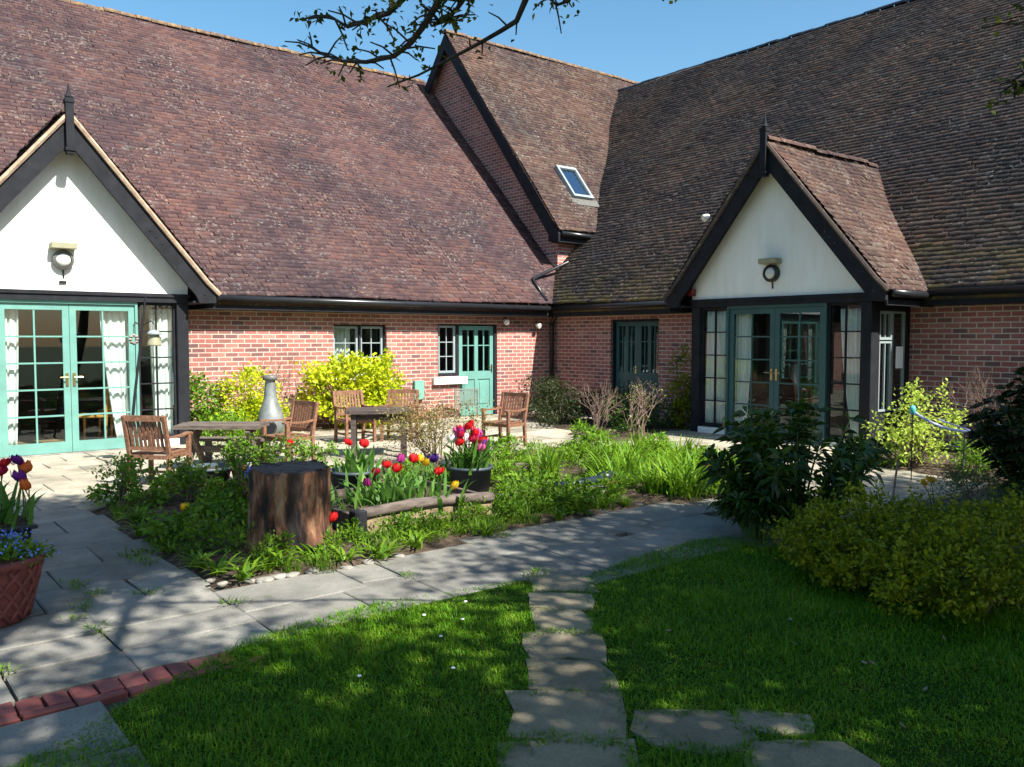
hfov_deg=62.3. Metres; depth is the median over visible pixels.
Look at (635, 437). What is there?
iris clump
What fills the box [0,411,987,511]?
patio
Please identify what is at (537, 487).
edge weed
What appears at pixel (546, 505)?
grass tuft
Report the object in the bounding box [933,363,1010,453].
bare rose
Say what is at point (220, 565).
dandelion
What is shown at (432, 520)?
edge weed
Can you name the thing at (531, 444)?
feathery perennial
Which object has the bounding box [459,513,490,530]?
grass tuft
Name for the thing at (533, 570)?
joint weed
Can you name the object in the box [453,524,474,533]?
dandelion
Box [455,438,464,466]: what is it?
tulip
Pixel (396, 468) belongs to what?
tulip
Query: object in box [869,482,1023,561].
gold shrub
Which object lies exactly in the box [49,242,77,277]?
wall lamp
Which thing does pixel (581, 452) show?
iris clump
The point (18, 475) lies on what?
tulip
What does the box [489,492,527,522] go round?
edge weed
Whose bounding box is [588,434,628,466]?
iris clump
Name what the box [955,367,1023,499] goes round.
dark evergreen
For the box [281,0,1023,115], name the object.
oak tree
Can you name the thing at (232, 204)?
brick house
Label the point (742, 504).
laurel
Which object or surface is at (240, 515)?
broad weed
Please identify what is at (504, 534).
joint weed
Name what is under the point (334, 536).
edge weed
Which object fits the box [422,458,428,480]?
tulip
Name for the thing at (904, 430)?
lime shrub
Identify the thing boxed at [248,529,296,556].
edge weed
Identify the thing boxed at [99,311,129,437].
curtain
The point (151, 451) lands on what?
garden armchair
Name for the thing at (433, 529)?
dandelion
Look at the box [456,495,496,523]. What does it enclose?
edge weed
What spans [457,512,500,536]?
grass tuft
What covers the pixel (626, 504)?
dandelion
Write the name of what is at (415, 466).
bed weed
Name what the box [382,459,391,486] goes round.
tulip
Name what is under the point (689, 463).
day lily
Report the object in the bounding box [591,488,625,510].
grass tuft
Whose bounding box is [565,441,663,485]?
day lily
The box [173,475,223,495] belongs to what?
broad weed
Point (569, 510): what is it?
dandelion
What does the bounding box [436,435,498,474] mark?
tulip foliage
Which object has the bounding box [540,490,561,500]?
bed weed
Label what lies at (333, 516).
tulip
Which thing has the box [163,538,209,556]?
grass tuft
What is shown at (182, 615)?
path
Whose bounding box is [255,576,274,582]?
stone
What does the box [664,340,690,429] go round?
climbing evergreen
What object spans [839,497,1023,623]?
gold shrub
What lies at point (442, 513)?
edge weed
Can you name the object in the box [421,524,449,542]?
grass tuft
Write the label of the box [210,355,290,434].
variegated shrub
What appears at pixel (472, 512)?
edge weed
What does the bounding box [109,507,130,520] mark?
grass tuft
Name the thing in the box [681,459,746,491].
day lily
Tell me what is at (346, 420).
garden armchair
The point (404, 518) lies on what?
edge weed
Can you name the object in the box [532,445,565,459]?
iris clump
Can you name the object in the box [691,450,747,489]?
leafy herb
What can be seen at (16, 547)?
forget me not
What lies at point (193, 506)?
broad weed
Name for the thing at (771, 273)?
wall lamp
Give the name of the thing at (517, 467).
feathery perennial
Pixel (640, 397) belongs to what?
budding shrub
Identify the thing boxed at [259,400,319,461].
garden armchair
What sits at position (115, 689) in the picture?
brick edging
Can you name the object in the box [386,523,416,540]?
grass tuft
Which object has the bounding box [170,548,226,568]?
dandelion
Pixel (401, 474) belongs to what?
bed weed
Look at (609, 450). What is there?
peony
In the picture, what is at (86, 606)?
joint weed
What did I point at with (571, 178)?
roof window
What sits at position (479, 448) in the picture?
tulip
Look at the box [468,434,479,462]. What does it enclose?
tulip
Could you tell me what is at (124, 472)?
rose bush
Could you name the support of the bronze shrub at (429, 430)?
on the bed soil at (644, 498)
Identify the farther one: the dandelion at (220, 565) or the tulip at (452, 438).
the tulip at (452, 438)
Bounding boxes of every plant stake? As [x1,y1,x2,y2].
[891,460,898,500]
[962,432,964,472]
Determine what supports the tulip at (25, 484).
in the plant trough
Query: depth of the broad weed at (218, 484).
8.64 m
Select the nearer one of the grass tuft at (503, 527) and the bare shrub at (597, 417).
the grass tuft at (503, 527)
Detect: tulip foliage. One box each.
[0,481,44,529]
[330,458,473,514]
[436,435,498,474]
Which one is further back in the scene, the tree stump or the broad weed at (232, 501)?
the broad weed at (232, 501)
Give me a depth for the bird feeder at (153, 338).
10.45 m
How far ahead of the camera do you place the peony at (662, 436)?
10.92 m
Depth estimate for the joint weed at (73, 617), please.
4.83 m
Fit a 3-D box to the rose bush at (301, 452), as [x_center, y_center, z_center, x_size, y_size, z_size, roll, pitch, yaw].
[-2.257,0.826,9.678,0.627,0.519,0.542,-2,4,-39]
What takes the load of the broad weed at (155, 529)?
on the bed soil at (644, 498)
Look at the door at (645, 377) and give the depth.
17.07 m
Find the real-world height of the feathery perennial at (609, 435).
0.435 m
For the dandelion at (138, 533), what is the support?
on the bed soil at (644, 498)
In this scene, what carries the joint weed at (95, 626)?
on the path at (182, 615)
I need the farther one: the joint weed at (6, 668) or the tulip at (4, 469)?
the tulip at (4, 469)
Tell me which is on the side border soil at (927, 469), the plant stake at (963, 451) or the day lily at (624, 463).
the plant stake at (963, 451)
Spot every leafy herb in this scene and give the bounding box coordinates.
[679,470,725,497]
[680,443,726,458]
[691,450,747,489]
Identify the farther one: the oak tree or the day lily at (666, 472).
the day lily at (666, 472)
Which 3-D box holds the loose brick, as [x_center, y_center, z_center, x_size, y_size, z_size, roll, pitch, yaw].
[0.840,1.076,8.358,0.217,0.130,0.100,-2,4,-35]
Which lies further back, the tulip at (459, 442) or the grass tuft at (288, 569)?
the tulip at (459, 442)
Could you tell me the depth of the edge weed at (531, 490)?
7.78 m
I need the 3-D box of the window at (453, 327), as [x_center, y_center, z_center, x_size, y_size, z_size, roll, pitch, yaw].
[-1.358,-0.704,17.392,0.440,0.970,0.045,-2,4,-39]
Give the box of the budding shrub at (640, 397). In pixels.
[613,377,665,437]
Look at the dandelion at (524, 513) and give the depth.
7.50 m
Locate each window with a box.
[172,343,173,406]
[333,326,357,357]
[361,326,382,372]
[438,326,454,372]
[554,165,598,207]
[878,341,891,411]
[880,311,892,339]
[889,311,905,410]
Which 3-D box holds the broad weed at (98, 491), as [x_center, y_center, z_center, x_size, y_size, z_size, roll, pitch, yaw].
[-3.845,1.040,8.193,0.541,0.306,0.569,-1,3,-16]
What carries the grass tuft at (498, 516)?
on the bed soil at (644, 498)
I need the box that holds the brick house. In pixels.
[0,0,1023,459]
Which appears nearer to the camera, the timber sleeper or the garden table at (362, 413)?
the timber sleeper
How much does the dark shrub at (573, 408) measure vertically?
1.032 m
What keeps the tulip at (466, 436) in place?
in the plant pot at (480, 477)
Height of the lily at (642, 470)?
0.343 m
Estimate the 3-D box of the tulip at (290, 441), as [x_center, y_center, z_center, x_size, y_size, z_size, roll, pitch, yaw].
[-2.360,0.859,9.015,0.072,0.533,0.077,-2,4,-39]
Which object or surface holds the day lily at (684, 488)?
on the bed soil at (644, 498)
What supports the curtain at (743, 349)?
hanging from the brick house
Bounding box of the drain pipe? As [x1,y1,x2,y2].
[554,470,615,489]
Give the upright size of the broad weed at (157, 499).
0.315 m
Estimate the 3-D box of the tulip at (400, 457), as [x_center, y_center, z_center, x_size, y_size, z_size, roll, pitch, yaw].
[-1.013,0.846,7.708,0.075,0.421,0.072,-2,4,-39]
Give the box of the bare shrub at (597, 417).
[566,373,622,438]
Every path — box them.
[0,489,917,766]
[497,574,880,766]
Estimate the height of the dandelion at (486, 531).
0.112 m
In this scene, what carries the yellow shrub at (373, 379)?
on the border soil at (318, 427)
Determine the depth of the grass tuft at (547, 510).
7.69 m
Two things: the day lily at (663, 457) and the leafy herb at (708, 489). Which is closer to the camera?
the leafy herb at (708, 489)
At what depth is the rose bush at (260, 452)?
9.38 m
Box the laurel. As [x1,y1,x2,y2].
[705,468,805,539]
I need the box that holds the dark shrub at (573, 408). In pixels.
[509,369,634,427]
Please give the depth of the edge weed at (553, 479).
8.34 m
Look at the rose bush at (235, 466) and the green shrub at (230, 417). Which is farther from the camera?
the green shrub at (230, 417)
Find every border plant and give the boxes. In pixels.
[829,434,891,464]
[877,441,915,468]
[949,449,997,476]
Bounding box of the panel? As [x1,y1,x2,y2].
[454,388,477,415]
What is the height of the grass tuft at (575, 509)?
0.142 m
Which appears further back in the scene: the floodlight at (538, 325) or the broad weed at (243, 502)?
the floodlight at (538, 325)
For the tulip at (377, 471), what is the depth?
7.47 m
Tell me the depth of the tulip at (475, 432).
8.34 m
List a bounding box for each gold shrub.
[760,479,966,591]
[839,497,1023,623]
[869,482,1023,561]
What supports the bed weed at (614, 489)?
on the bed soil at (644, 498)
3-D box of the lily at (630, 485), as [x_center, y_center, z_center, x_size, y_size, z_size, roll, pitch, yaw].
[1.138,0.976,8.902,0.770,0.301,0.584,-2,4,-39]
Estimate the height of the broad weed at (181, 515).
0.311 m
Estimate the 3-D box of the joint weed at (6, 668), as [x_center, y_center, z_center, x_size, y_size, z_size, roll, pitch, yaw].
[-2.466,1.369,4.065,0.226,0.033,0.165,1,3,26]
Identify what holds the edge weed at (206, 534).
on the bed soil at (644, 498)
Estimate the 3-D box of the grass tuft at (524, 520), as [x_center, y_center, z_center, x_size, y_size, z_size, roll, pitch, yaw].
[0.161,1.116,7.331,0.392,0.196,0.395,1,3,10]
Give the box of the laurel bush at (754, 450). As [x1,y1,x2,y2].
[694,398,894,530]
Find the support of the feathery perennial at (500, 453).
on the bed soil at (644, 498)
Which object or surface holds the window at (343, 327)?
in the brick house
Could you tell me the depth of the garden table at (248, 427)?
10.38 m
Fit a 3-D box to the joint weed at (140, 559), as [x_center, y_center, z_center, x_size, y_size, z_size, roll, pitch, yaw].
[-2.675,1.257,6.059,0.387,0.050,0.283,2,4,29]
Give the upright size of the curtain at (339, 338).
0.950 m
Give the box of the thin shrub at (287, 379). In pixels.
[258,352,308,421]
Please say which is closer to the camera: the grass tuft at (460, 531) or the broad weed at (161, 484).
the grass tuft at (460, 531)
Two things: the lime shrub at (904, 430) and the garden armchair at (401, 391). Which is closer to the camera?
the lime shrub at (904, 430)
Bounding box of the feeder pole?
[129,296,153,445]
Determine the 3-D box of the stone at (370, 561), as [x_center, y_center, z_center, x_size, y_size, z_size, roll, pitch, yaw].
[-1.030,1.285,6.078,0.100,0.038,0.121,-2,4,-39]
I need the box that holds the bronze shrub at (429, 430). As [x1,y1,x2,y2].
[369,385,508,463]
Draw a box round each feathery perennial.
[489,442,526,461]
[491,460,528,480]
[511,438,559,459]
[517,451,572,479]
[545,439,590,459]
[552,437,600,467]
[576,424,628,449]
[591,444,641,461]
[627,435,678,460]
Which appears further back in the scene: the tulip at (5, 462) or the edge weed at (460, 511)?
the edge weed at (460, 511)
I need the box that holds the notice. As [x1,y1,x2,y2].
[895,347,902,367]
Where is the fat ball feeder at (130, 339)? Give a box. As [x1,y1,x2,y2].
[128,326,138,344]
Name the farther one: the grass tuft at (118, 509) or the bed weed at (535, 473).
the bed weed at (535, 473)
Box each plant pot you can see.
[187,463,230,483]
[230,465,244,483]
[331,466,378,489]
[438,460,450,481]
[448,463,492,491]
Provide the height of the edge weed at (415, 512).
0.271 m
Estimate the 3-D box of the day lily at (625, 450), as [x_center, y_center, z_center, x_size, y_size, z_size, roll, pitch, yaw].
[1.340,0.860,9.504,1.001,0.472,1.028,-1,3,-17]
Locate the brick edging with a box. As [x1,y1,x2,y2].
[0,652,261,726]
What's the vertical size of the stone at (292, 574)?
0.037 m
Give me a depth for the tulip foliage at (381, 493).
7.41 m
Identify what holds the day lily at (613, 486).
on the bed soil at (644, 498)
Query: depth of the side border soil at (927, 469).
10.41 m
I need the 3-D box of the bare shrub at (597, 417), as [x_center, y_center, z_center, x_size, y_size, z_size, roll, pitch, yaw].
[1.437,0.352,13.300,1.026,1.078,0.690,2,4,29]
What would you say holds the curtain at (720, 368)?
hanging from the brick house
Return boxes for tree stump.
[243,459,334,552]
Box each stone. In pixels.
[205,578,215,583]
[216,581,227,587]
[243,578,254,583]
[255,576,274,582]
[272,573,286,579]
[286,571,299,577]
[308,567,318,573]
[340,565,352,569]
[362,558,373,564]
[392,553,404,557]
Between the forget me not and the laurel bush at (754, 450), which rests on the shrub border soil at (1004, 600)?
the laurel bush at (754, 450)
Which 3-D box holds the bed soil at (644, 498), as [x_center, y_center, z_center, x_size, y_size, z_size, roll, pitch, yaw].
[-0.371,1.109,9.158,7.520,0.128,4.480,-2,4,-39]
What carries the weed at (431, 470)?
on the bed soil at (644, 498)
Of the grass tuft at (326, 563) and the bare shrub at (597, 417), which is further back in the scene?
the bare shrub at (597, 417)
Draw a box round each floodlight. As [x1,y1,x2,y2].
[535,321,541,328]
[701,211,709,221]
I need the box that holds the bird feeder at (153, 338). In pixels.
[145,330,162,345]
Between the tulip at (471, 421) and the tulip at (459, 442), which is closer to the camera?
the tulip at (459, 442)
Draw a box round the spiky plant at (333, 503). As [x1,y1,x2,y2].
[243,486,351,511]
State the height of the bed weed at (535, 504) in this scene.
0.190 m
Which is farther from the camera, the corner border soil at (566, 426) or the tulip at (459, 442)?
the corner border soil at (566, 426)
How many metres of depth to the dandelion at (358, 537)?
6.49 m
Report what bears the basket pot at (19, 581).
on the path at (182, 615)
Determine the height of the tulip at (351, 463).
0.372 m
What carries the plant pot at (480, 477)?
on the bed soil at (644, 498)
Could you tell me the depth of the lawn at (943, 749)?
3.98 m
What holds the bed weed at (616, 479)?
on the bed soil at (644, 498)
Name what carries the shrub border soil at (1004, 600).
on the lawn at (943, 749)
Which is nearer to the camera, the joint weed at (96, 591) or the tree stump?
the joint weed at (96, 591)
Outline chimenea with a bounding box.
[257,375,284,447]
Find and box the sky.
[74,0,898,82]
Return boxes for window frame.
[333,324,384,356]
[438,324,458,376]
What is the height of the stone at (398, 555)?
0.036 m
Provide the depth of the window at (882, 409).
12.49 m
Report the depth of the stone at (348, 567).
5.91 m
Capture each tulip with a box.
[0,457,10,486]
[0,465,8,512]
[9,454,23,507]
[10,469,27,518]
[18,460,32,505]
[19,478,33,518]
[180,502,187,510]
[287,439,293,460]
[323,438,384,472]
[329,511,337,528]
[344,438,352,450]
[363,477,371,505]
[371,467,380,484]
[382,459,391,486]
[391,463,402,484]
[396,453,404,477]
[409,453,418,486]
[418,454,425,496]
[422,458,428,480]
[427,453,438,488]
[434,466,444,493]
[446,434,456,470]
[450,481,458,494]
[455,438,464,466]
[456,427,465,451]
[456,431,464,462]
[463,432,468,468]
[464,422,471,457]
[468,420,473,449]
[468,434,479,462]
[472,429,478,435]
[477,443,485,467]
[478,436,487,457]
[921,479,931,503]
[926,475,935,502]
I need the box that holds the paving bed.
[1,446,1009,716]
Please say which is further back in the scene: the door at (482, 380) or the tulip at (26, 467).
the door at (482, 380)
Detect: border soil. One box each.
[220,419,439,435]
[515,412,689,441]
[781,518,1023,603]
[866,445,1023,490]
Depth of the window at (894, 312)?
12.73 m
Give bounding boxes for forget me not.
[0,528,59,567]
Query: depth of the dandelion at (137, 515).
7.29 m
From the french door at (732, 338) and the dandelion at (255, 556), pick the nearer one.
the dandelion at (255, 556)
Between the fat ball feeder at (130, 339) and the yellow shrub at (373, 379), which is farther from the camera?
the yellow shrub at (373, 379)
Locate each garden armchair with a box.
[121,415,192,483]
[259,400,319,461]
[332,390,377,441]
[379,389,418,441]
[480,392,529,444]
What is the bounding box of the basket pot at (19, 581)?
[0,547,45,627]
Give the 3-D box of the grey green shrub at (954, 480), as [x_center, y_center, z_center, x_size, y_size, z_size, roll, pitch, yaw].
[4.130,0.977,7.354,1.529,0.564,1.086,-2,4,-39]
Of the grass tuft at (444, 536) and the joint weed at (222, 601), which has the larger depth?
the grass tuft at (444, 536)
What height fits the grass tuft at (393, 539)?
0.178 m
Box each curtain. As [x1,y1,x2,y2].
[4,309,17,444]
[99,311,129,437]
[149,309,172,433]
[335,328,349,363]
[705,311,726,423]
[734,314,750,425]
[841,308,860,436]
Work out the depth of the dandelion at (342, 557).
6.07 m
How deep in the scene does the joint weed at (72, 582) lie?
5.53 m
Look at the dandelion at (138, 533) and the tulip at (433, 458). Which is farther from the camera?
the tulip at (433, 458)
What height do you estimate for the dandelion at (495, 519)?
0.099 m
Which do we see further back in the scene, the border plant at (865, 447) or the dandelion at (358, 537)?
the border plant at (865, 447)
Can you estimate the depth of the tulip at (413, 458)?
7.67 m
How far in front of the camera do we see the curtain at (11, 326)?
11.51 m
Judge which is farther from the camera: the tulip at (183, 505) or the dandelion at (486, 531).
the tulip at (183, 505)
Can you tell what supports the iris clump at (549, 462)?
on the bed soil at (644, 498)
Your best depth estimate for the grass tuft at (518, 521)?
7.31 m
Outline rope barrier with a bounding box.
[910,406,999,480]
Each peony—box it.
[490,432,529,465]
[490,459,516,485]
[565,418,608,460]
[580,443,615,472]
[639,430,669,459]
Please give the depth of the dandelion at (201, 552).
6.10 m
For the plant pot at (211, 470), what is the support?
on the bed soil at (644, 498)
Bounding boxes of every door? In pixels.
[0,302,72,456]
[68,304,136,451]
[459,326,492,415]
[616,322,637,413]
[638,321,658,417]
[728,308,774,434]
[774,306,823,443]
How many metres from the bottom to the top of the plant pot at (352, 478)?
0.300 m
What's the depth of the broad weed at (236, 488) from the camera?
7.78 m
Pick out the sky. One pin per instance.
(639, 41)
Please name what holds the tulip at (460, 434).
in the plant pot at (480, 477)
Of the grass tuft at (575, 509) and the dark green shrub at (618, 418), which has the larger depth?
the dark green shrub at (618, 418)
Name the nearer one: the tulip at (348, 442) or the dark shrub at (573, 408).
the tulip at (348, 442)
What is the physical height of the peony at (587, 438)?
0.639 m
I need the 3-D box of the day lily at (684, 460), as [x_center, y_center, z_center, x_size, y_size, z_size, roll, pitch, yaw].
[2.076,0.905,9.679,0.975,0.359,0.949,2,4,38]
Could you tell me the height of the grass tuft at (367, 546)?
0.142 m
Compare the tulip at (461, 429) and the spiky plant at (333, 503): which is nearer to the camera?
the spiky plant at (333, 503)
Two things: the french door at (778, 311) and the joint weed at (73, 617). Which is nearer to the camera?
the joint weed at (73, 617)
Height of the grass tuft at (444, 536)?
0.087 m
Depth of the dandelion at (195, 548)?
6.26 m
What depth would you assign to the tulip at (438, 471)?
7.58 m
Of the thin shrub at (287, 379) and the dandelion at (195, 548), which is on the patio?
the thin shrub at (287, 379)
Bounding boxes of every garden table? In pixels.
[173,421,270,462]
[345,406,412,457]
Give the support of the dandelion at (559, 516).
on the bed soil at (644, 498)
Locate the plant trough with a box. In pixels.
[0,515,37,543]
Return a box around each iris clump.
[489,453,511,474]
[525,442,575,481]
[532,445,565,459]
[565,441,588,458]
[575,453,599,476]
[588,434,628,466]
[612,436,638,449]
[628,427,655,453]
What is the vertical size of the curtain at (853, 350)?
1.931 m
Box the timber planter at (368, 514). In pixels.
[332,479,494,537]
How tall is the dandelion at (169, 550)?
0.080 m
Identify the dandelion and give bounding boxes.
[111,505,165,524]
[112,515,154,536]
[123,506,158,517]
[153,537,179,546]
[154,539,180,553]
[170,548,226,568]
[172,550,245,575]
[179,543,217,554]
[184,548,215,558]
[210,553,275,580]
[231,541,286,562]
[236,549,285,568]
[239,552,294,572]
[262,546,304,565]
[290,538,335,556]
[291,545,351,561]
[328,544,365,561]
[343,529,378,544]
[343,536,405,559]
[375,529,394,539]
[396,529,434,549]
[402,530,438,538]
[409,517,453,535]
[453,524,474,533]
[469,519,501,535]
[473,512,504,524]
[511,505,532,519]
[549,506,575,520]
[558,504,579,514]
[589,495,618,508]
[618,497,636,506]
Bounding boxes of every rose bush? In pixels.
[90,451,160,505]
[157,454,223,501]
[207,432,297,498]
[221,432,280,466]
[284,433,339,462]
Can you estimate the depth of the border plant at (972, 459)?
9.79 m
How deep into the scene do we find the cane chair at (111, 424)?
13.30 m
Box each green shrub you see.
[173,369,236,435]
[193,405,283,445]
[593,382,686,432]
[915,462,1023,514]
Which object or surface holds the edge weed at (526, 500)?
on the bed soil at (644, 498)
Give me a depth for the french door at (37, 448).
11.59 m
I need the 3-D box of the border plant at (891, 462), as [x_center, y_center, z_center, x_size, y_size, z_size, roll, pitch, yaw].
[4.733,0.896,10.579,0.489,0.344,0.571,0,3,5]
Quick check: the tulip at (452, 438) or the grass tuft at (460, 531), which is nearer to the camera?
the grass tuft at (460, 531)
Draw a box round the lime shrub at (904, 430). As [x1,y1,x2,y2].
[860,377,971,467]
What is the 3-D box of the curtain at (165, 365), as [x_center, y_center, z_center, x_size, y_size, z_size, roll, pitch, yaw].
[-5.284,-0.154,12.773,0.323,1.930,0.072,-2,4,-39]
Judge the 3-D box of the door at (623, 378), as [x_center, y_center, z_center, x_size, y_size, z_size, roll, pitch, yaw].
[2.372,-0.296,17.544,0.114,1.960,0.620,-2,4,-39]
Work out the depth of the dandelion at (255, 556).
5.98 m
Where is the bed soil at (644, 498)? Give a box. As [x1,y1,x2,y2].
[91,446,720,588]
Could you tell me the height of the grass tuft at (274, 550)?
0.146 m
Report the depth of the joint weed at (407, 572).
5.71 m
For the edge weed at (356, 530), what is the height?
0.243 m
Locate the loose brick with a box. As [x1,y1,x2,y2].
[589,484,607,496]
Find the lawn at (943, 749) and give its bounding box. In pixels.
[74,509,1023,766]
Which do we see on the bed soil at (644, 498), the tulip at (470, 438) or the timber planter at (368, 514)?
the timber planter at (368, 514)
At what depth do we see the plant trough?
5.81 m
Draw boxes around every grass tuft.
[106,499,129,513]
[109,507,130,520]
[128,510,152,521]
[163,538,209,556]
[251,542,294,558]
[277,555,308,572]
[299,544,351,573]
[305,556,320,566]
[351,535,383,555]
[373,528,408,551]
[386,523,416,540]
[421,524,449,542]
[434,526,453,539]
[449,519,467,535]
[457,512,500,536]
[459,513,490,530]
[474,517,496,530]
[483,509,511,525]
[494,518,510,531]
[509,512,525,524]
[512,502,546,525]
[529,494,558,512]
[535,502,555,513]
[567,501,588,514]
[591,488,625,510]
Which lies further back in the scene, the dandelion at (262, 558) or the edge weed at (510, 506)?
the edge weed at (510, 506)
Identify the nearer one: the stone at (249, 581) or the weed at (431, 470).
the stone at (249, 581)
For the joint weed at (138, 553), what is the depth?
6.32 m
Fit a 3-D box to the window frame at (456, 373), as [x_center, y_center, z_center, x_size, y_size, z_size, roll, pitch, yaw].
[-1.342,-0.684,17.396,0.550,1.070,0.090,-2,4,-39]
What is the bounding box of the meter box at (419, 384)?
[413,380,423,399]
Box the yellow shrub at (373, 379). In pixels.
[285,347,409,429]
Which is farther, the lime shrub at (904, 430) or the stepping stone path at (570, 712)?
the lime shrub at (904, 430)
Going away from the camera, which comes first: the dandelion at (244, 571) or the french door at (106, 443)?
the dandelion at (244, 571)
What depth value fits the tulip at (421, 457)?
7.79 m
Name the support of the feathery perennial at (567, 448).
on the bed soil at (644, 498)
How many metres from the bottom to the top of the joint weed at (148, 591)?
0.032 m
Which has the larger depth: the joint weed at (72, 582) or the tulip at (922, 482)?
the tulip at (922, 482)
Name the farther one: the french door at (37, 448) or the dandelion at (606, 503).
the french door at (37, 448)
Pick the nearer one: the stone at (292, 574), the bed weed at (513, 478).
the stone at (292, 574)
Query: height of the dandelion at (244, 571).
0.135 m
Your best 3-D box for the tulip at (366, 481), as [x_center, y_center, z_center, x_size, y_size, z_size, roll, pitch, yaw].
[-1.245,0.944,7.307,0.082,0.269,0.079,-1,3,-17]
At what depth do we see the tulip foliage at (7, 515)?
5.86 m
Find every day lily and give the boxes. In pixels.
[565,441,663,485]
[568,464,637,496]
[586,437,669,477]
[621,457,686,497]
[633,459,692,489]
[643,447,694,470]
[644,453,709,501]
[645,442,710,482]
[654,435,718,458]
[661,451,717,469]
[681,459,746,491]
[686,444,739,464]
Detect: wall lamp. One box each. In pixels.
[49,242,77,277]
[758,257,780,288]
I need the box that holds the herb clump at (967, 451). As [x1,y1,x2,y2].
[948,433,992,471]
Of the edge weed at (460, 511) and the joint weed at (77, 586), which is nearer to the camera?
the joint weed at (77, 586)
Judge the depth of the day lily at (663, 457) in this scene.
10.09 m
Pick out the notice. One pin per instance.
(899, 357)
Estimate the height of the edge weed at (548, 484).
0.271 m
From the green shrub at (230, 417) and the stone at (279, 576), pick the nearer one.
the stone at (279, 576)
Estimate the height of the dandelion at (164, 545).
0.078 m
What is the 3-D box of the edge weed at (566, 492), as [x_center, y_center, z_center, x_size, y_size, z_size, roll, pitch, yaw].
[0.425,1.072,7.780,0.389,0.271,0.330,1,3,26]
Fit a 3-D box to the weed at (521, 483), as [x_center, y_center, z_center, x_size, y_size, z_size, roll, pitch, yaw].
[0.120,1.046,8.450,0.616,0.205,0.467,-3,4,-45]
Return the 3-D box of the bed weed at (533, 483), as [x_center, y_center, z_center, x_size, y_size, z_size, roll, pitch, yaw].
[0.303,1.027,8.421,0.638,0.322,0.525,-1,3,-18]
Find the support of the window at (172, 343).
in the brick house
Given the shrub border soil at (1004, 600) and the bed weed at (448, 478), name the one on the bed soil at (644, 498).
the bed weed at (448, 478)
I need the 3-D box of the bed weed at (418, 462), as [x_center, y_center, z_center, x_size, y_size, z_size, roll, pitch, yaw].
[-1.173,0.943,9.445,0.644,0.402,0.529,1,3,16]
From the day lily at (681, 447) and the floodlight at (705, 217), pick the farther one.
the floodlight at (705, 217)
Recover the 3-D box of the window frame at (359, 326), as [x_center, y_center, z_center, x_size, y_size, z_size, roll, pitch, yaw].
[-2.935,-0.651,16.138,1.130,0.940,0.105,-2,4,-39]
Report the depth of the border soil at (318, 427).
15.15 m
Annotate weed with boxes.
[0,661,22,675]
[50,576,94,587]
[57,613,89,620]
[66,597,95,610]
[70,583,91,590]
[71,587,105,597]
[77,619,127,636]
[83,477,143,505]
[111,553,166,566]
[116,544,166,556]
[123,480,179,510]
[126,584,164,595]
[137,505,208,543]
[141,516,197,551]
[146,468,185,491]
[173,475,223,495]
[179,510,231,548]
[180,499,213,516]
[185,492,234,521]
[198,497,240,519]
[201,498,247,528]
[204,478,231,492]
[206,489,246,504]
[209,517,258,553]
[214,594,252,604]
[218,479,247,508]
[232,498,248,513]
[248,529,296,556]
[317,526,350,552]
[329,458,344,467]
[335,516,379,545]
[372,513,404,539]
[382,452,432,479]
[386,465,419,481]
[387,512,416,535]
[392,506,425,534]
[400,569,422,578]
[401,461,449,482]
[407,459,448,481]
[412,508,450,532]
[418,466,450,484]
[419,516,441,534]
[440,507,469,530]
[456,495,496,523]
[468,503,490,523]
[484,480,525,510]
[489,488,508,509]
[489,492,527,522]
[490,531,517,536]
[492,465,543,491]
[492,480,529,508]
[494,471,539,490]
[494,501,520,516]
[507,487,537,508]
[511,470,556,488]
[511,494,535,513]
[522,495,546,512]
[523,566,553,579]
[526,491,564,513]
[527,466,571,486]
[527,481,561,502]
[537,486,577,511]
[538,480,568,504]
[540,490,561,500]
[547,472,585,489]
[553,476,588,503]
[557,478,606,509]
[559,488,603,515]
[580,485,609,504]
[581,473,626,499]
[597,468,634,494]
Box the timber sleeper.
[490,462,546,473]
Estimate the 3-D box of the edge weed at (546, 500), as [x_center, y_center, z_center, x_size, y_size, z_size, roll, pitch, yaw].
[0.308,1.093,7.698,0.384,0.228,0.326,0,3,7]
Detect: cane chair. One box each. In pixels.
[79,382,116,439]
[97,394,141,437]
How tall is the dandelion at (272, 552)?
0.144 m
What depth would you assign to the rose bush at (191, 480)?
8.06 m

